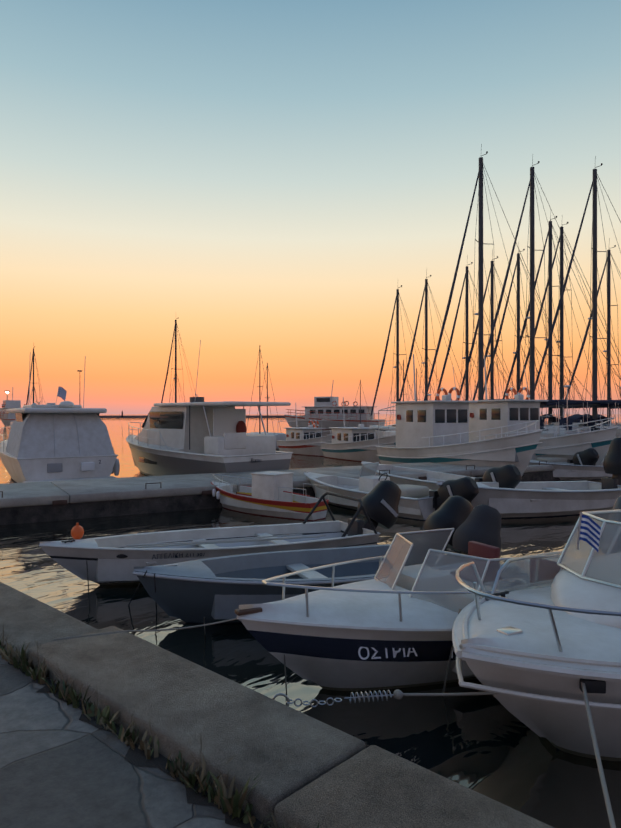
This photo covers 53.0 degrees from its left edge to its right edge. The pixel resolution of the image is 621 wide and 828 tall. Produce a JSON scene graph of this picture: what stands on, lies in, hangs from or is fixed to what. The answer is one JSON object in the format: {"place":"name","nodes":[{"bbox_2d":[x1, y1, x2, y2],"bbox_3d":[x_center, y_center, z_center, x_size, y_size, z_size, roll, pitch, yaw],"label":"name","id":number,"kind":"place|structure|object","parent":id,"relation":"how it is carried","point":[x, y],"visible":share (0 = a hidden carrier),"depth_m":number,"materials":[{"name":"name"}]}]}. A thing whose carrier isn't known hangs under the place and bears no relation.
{"place":"outdoors","nodes":[
{"label":"outdoors","id":0,"kind":"place"},
{"bbox_2d":[0,655,274,827],"bbox_3d":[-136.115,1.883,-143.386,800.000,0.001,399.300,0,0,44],"label":"stone pavement","id":1,"kind":"structure","parent":0,"point":[62,765],"depth_m":3.21,"materials":[{"name":"stone"}]},
{"bbox_2d":[0,622,326,827],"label":"weeds","id":2,"kind":"object","parent":1,"relation":"on","point":[201,791],"visible":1,"depth_m":3.40,"materials":[{"name":"green grass"},{"name":"dry grass"},{"name":"leaves"}]},
{"bbox_2d":[0,414,620,827],"bbox_3d":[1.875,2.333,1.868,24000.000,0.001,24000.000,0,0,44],"label":"water","id":3,"kind":"structure","parent":0,"point":[492,748],"depth_m":5.61,"materials":[{"name":"black liquid"}]},
{"bbox_2d":[0,387,24,425],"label":"ferry boat","id":4,"kind":"object","parent":3,"relation":"on","point":[6,418],"visible":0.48,"depth_m":118.14,"materials":[{"name":"white"}]},
{"bbox_2d":[26,345,45,404],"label":"sailboat mast","id":5,"kind":"object","parent":3,"relation":"on","point":[33,387],"visible":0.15,"depth_m":87.33,"materials":[{"name":"grey metal"}]},
{"bbox_2d":[0,356,119,482],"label":"boat","id":6,"kind":"object","parent":3,"relation":"on","point":[64,440],"visible":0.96,"depth_m":19.70,"materials":[{"name":"grey"}]},
{"bbox_2d":[161,317,194,402],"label":"sailboat mast","id":7,"kind":"object","parent":3,"relation":"on","point":[175,335],"visible":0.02,"depth_m":74.14,"materials":[{"name":"grey metal"}]},
{"bbox_2d":[99,415,304,417],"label":"breakwater mole","id":8,"kind":"object","parent":3,"relation":"in","point":[145,416],"visible":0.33,"depth_m":386.98,"materials":[{"name":"concrete"}]},
{"bbox_2d":[5,370,122,417],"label":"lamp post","id":9,"kind":"object","parent":8,"relation":"on","point":[79,394],"visible":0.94,"depth_m":148.97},
{"bbox_2d":[126,340,292,475],"bbox_3d":[-4.338,0.194,22.612,3.202,5.393,9.640,0,0,-42],"label":"motorboat","id":10,"kind":"object","parent":3,"relation":"on","point":[196,435],"visible":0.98,"depth_m":20.85,"materials":[{"name":"grey plastic"}]},
{"bbox_2d":[39,480,401,584],"bbox_3d":[-1.004,2.105,9.475,5.753,1.935,1.625,0,0,-28],"label":"boat","id":11,"kind":"object","parent":3,"relation":"on","point":[114,560],"visible":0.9,"depth_m":9.27,"materials":[{"name":"white paint"},{"name":"grey paint"},{"name":"wood"}]},
{"bbox_2d":[246,345,279,448],"bbox_3d":[-3.427,-1.167,42.270,1.400,7.000,3.562,0,0,-30],"label":"sailboat","id":12,"kind":"object","parent":3,"relation":"on","point":[275,435],"visible":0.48,"depth_m":42.27,"materials":[{"name":"grey metal"}]},
{"bbox_2d":[251,363,285,439],"bbox_3d":[-3.067,-0.667,44.379,1.400,6.000,3.561,0,0,-30],"label":"sailboat","id":13,"kind":"object","parent":3,"relation":"on","point":[282,436],"visible":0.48,"depth_m":44.37,"materials":[{"name":"grey metal"}]},
{"bbox_2d":[211,471,328,520],"bbox_3d":[-1.170,1.997,14.816,3.503,1.232,1.276,0,0,38],"label":"boat","id":14,"kind":"object","parent":3,"relation":"on","point":[270,493],"visible":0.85,"depth_m":14.32,"materials":[{"name":"white"}]},
{"bbox_2d":[0,454,606,524],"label":"pier","id":15,"kind":"structure","parent":3,"relation":"in","point":[30,502],"depth_m":15.00,"materials":[{"name":"concrete"}]},
{"bbox_2d":[276,403,331,455],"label":"boat","id":16,"kind":"object","parent":3,"relation":"on","point":[302,440],"visible":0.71,"depth_m":35.54,"materials":[{"name":"white"}]},
{"bbox_2d":[132,496,501,623],"bbox_3d":[0.246,2.081,7.700,4.755,1.843,1.649,0,0,-24],"label":"grey boat","id":17,"kind":"object","parent":3,"relation":"on","point":[216,589],"visible":0.54,"depth_m":7.66,"materials":[{"name":"grey paint"},{"name":"painted wood"},{"name":"fibreglass"}]},
{"bbox_2d":[284,380,384,429],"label":"ferry boat","id":18,"kind":"object","parent":3,"relation":"on","point":[324,408],"visible":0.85,"depth_m":93.36,"materials":[{"name":"white metal"}]},
{"bbox_2d":[320,397,395,462],"bbox_3d":[2.805,0.982,31.114,2.317,3.751,6.490,0,0,-30],"label":"boat","id":19,"kind":"object","parent":3,"relation":"on","point":[359,442],"visible":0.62,"depth_m":31.12,"materials":[{"name":"white"}]},
{"bbox_2d":[348,380,371,426],"bbox_3d":[4.638,-0.417,57.708,1.400,5.500,3.561,0,0,-30],"label":"mast","id":20,"kind":"object","parent":3,"relation":"on","point":[360,402],"visible":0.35,"depth_m":57.70,"materials":[{"name":"grey metal"}]},
{"bbox_2d":[304,462,478,520],"bbox_3d":[1.672,2.058,15.185,1.746,1.702,5.500,0,0,-42],"label":"boat","id":21,"kind":"object","parent":3,"relation":"on","point":[417,502],"visible":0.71,"depth_m":14.49,"materials":[{"name":"white paint"},{"name":"painted wood"},{"name":"fibreglass"}]},
{"bbox_2d":[384,360,412,436],"bbox_3d":[7.173,-0.917,47.870,1.400,6.500,3.561,0,0,-30],"label":"mast","id":22,"kind":"object","parent":3,"relation":"on","point":[389,433],"visible":0.31,"depth_m":47.97,"materials":[{"name":"grey metal"}]},
{"bbox_2d":[369,285,435,437],"bbox_3d":[7.777,-4.392,53.010,2.637,14.450,8.510,0,0,-35],"label":"yacht","id":23,"kind":"object","parent":3,"relation":"on","point":[392,426],"visible":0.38,"depth_m":53.40,"materials":[{"name":"grey metal"}]},
{"bbox_2d":[235,496,620,690],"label":"motorboat","id":24,"kind":"object","parent":3,"relation":"on","point":[390,625],"visible":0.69,"depth_m":5.17,"materials":[{"name":"grey plastic"}]},
{"bbox_2d":[395,272,470,419],"bbox_3d":[9.929,-4.642,51.257,2.752,14.950,8.880,0,0,-35],"label":"yacht","id":25,"kind":"object","parent":3,"relation":"on","point":[426,360],"visible":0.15,"depth_m":51.62,"materials":[{"name":"grey metal"}]},
{"bbox_2d":[361,461,521,489],"bbox_3d":[3.360,2.101,17.611,1.928,1.734,6.072,0,0,-34],"label":"boat","id":26,"kind":"object","parent":3,"relation":"on","point":[507,476],"visible":0.42,"depth_m":16.53,"materials":[{"name":"grey"}]},
{"bbox_2d":[375,354,542,476],"bbox_3d":[5.463,0.262,23.206,2.842,5.430,7.961,0,0,-28],"label":"boat","id":27,"kind":"object","parent":3,"relation":"on","point":[435,431],"visible":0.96,"depth_m":23.24,"materials":[{"name":"white"}]},
{"bbox_2d":[409,368,423,400],"bbox_3d":[8.564,-0.667,50.096,1.400,6.000,3.561,0,0,-30],"label":"mast","id":28,"kind":"object","parent":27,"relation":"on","point":[416,386],"visible":0.17,"depth_m":50.09,"materials":[{"name":"grey metal"}]},
{"bbox_2d":[435,255,514,400],"bbox_3d":[12.754,-4.892,48.991,2.866,15.450,9.250,0,0,-35],"label":"yacht","id":29,"kind":"object","parent":3,"relation":"on","point":[466,358],"visible":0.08,"depth_m":49.41,"materials":[{"name":"grey metal"}]},
{"bbox_2d":[460,250,555,424],"bbox_3d":[14.227,-4.892,47.184,2.866,15.450,9.250,0,0,-35],"label":"yacht","id":30,"kind":"object","parent":3,"relation":"on","point":[491,390],"visible":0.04,"depth_m":47.55,"materials":[{"name":"grey metal"}]},
{"bbox_2d":[424,144,594,438],"bbox_3d":[11.572,-7.392,39.992,4.013,20.450,12.950,0,0,-35],"label":"yacht","id":31,"kind":"object","parent":3,"relation":"on","point":[480,176],"visible":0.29,"depth_m":40.50,"materials":[{"name":"grey metal"}]},
{"bbox_2d":[436,437,620,517],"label":"boat","id":32,"kind":"object","parent":3,"relation":"on","point":[541,499],"visible":0.6,"depth_m":14.03,"materials":[{"name":"grey plastic"}]},
{"bbox_2d":[452,509,620,760],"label":"cuddy boat","id":33,"kind":"object","parent":3,"relation":"on","point":[534,658],"visible":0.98,"depth_m":4.04,"materials":[{"name":"grey plastic"}]},
{"bbox_2d":[54,561,615,827],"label":"mooring lines","id":34,"kind":"object","parent":33,"relation":"attached to","point":[397,694],"visible":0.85,"depth_m":3.89,"materials":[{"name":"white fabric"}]},
{"bbox_2d":[576,512,600,551],"bbox_3d":[2.219,0.942,4.975,0.185,0.321,0.058,0,0,-1],"label":"flag","id":35,"kind":"object","parent":33,"relation":"attached to","point":[589,528],"visible":0.98,"depth_m":4.97,"materials":[{"name":"blue fabric"}]},
{"bbox_2d":[484,249,589,425],"bbox_3d":[16.168,-5.142,46.922,2.981,15.950,9.620,0,0,-35],"label":"yacht","id":36,"kind":"object","parent":3,"relation":"on","point":[517,265],"visible":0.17,"depth_m":47.29,"materials":[{"name":"grey metal"}]},
{"bbox_2d":[469,356,618,465],"bbox_3d":[9.061,0.194,25.687,2.935,5.607,8.220,0,0,-26],"label":"boat","id":37,"kind":"object","parent":3,"relation":"on","point":[489,414],"visible":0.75,"depth_m":25.75,"materials":[{"name":"white paint"},{"name":"teal paint"},{"name":"glass"}]},
{"bbox_2d":[472,158,620,452],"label":"yacht","id":38,"kind":"object","parent":3,"relation":"on","point":[571,418],"visible":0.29,"depth_m":42.03,"materials":[{"name":"grey metal"}]},
{"bbox_2d":[503,215,620,425],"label":"yacht","id":39,"kind":"object","parent":3,"relation":"on","point":[549,237],"visible":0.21,"depth_m":45.76,"materials":[{"name":"grey metal"}]},
{"bbox_2d":[531,448,598,465],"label":"boat","id":40,"kind":"object","parent":3,"relation":"on","point":[589,456],"visible":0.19,"depth_m":21.89,"materials":[{"name":"grey"}]},
{"bbox_2d":[528,460,611,479],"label":"boat","id":41,"kind":"object","parent":3,"relation":"on","point":[574,472],"visible":0.33,"depth_m":21.67,"materials":[{"name":"grey plastic"}]},
{"bbox_2d":[520,222,620,425],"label":"yacht","id":42,"kind":"object","parent":3,"relation":"on","point":[561,325],"visible":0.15,"depth_m":47.16,"materials":[{"name":"grey metal"}]},
{"bbox_2d":[535,156,620,430],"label":"yacht","id":43,"kind":"object","parent":3,"relation":"on","point":[594,251],"visible":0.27,"depth_m":42.41,"materials":[{"name":"grey metal"}]},
{"bbox_2d":[542,398,620,436],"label":"boat","id":44,"kind":"object","parent":3,"relation":"on","point":[618,432],"visible":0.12,"depth_m":40.45,"materials":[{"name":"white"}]},
{"bbox_2d":[565,238,620,422],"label":"yacht","id":45,"kind":"object","parent":3,"relation":"on","point":[609,268],"visible":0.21,"depth_m":48.17,"materials":[{"name":"grey metal"}]},
{"bbox_2d":[0,0,620,413],"label":"sky","id":46,"kind":"structure","parent":0,"point":[269,174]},
{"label":"quay wall","id":47,"kind":"object","parent":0,"visible":0},
{"bbox_2d":[0,582,553,827],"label":"quay kerb","id":48,"kind":"structure","parent":47,"relation":"on","point":[313,773],"depth_m":3.38,"materials":[{"name":"concrete"}]}
]}

